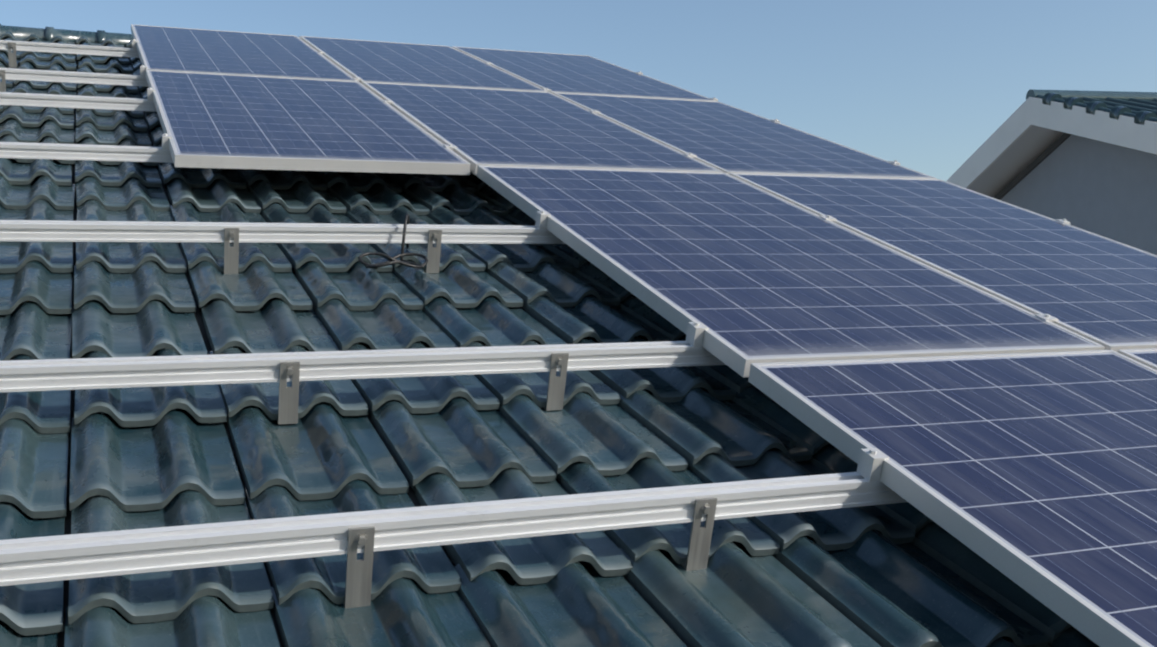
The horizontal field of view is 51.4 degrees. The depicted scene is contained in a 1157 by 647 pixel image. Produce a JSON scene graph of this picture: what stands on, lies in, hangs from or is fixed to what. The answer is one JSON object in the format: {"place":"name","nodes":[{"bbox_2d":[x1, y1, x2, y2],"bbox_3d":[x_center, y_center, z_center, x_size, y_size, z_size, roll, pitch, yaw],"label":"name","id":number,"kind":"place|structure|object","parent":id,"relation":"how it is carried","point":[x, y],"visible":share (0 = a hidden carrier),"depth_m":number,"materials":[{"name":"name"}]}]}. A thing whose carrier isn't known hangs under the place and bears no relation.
{"place":"outdoors","nodes":[
{"label":"outdoors","id":0,"kind":"place"},
{"bbox_2d":[0,39,880,646],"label":"roof deck","id":1,"kind":"structure","parent":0,"point":[68,511],"depth_m":2.80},
{"bbox_2d":[0,0,1156,180],"label":"sky","id":2,"kind":"structure","parent":0,"point":[921,85],"materials":[{"name":"blue"}]},
{"bbox_2d":[946,89,1156,254],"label":"neighbour house","id":3,"kind":"structure","parent":0,"point":[1085,160],"depth_m":12.76,"materials":[{"name":"white paint"}]},
{"bbox_3d":[-1.116,-0.306,4.142,5.760,0.220,8.530,-1,19,-22],"label":"roof","id":4,"kind":"object","parent":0,"visible":0},
{"bbox_2d":[131,24,357,81],"bbox_3d":[-1.910,-1.492,6.650,0.992,0.040,1.956,-1,19,-22],"label":"solar panel","id":5,"kind":"object","parent":4,"relation":"attached to","point":[162,48],"visible":0.79,"depth_m":6.48,"materials":[{"name":"glass"}]},
{"bbox_2d":[146,70,469,174],"bbox_3d":[-1.197,-0.852,4.924,0.992,0.040,1.956,-1,19,-22],"label":"solar panel","id":6,"kind":"object","parent":4,"relation":"attached to","point":[211,120],"visible":1,"depth_m":4.58,"materials":[{"name":"glass"}]},
{"bbox_2d":[299,36,547,91],"bbox_3d":[-0.975,-1.514,7.033,0.992,0.040,1.956,-1,19,-22],"label":"solar panel","id":7,"kind":"object","parent":4,"relation":"attached to","point":[399,63],"visible":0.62,"depth_m":6.87,"materials":[{"name":"glass"}]},
{"bbox_2d":[0,40,906,585],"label":"rails","id":8,"kind":"object","parent":4,"relation":"attached to","point":[70,556],"visible":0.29,"depth_m":2.21,"materials":[{"name":"metal"}]},
{"bbox_2d":[0,42,716,607],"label":"mounting brackets","id":9,"kind":"object","parent":8,"relation":"attached to","point":[358,582],"visible":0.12,"depth_m":2.36,"materials":[{"name":"silver metal"}]},
{"bbox_2d":[358,213,427,268],"bbox_3d":[-0.534,-0.239,3.414,0.200,0.130,0.234,-1,19,-22],"label":"loose cable","id":10,"kind":"object","parent":8,"relation":"attached to","point":[392,260],"visible":0.98,"depth_m":3.39,"materials":[{"name":"black plastic"}]},
{"bbox_2d":[132,39,1069,481],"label":"panel clamps","id":11,"kind":"object","parent":8,"relation":"attached to","point":[870,463],"visible":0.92,"depth_m":2.72,"materials":[{"name":"metal"}]},
{"bbox_2d":[362,82,722,174],"bbox_3d":[-0.260,-0.873,5.306,0.992,0.040,1.956,-1,19,-22],"label":"solar panel","id":12,"kind":"object","parent":4,"relation":"attached to","point":[476,127],"visible":0.79,"depth_m":5.08,"materials":[{"name":"glass"}]},
{"bbox_2d":[0,32,1099,646],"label":"roof tiles","id":13,"kind":"object","parent":4,"relation":"on","point":[162,456],"visible":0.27,"depth_m":2.32,"materials":[{"name":"ceramic"}]},
{"bbox_2d":[0,24,132,46],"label":"ridge tiles","id":14,"kind":"object","parent":13,"relation":"on","point":[51,33],"visible":0.1,"depth_m":7.53,"materials":[{"name":"ceramic"}]},
{"bbox_2d":[452,46,715,100],"bbox_3d":[-0.037,-1.535,7.414,0.992,0.042,1.956,-1,19,-22],"label":"solar panel","id":15,"kind":"object","parent":4,"relation":"attached to","point":[568,73],"visible":0.67,"depth_m":7.26,"materials":[{"name":"glass"}]},
{"bbox_2d":[553,92,936,178],"bbox_3d":[0.677,-0.893,5.684,0.992,0.041,1.956,-1,19,-22],"label":"solar panel","id":16,"kind":"object","parent":4,"relation":"attached to","point":[725,138],"visible":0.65,"depth_m":5.48,"materials":[{"name":"glass"}]},
{"bbox_2d":[477,165,1104,377],"bbox_3d":[0.456,-0.232,3.579,0.992,0.040,1.956,-1,19,-22],"label":"solar panel","id":17,"kind":"object","parent":4,"relation":"attached to","point":[746,274],"visible":0.88,"depth_m":3.25,"materials":[{"name":"glass"}]},
{"bbox_2d":[729,173,1156,351],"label":"solar panel","id":18,"kind":"object","parent":4,"relation":"attached to","point":[1100,290],"visible":0.77,"depth_m":3.88,"materials":[{"name":"glass"}]},
{"bbox_2d":[748,350,1156,646],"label":"solar panel","id":19,"kind":"object","parent":4,"relation":"attached to","point":[1034,475],"visible":1,"depth_m":2.19,"materials":[{"name":"glass"}]},
{"bbox_2d":[1117,348,1156,369],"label":"solar panel","id":20,"kind":"object","parent":4,"relation":"attached to","point":[1147,357],"visible":0.5,"depth_m":2.87,"materials":[{"name":"glass"}]}
]}

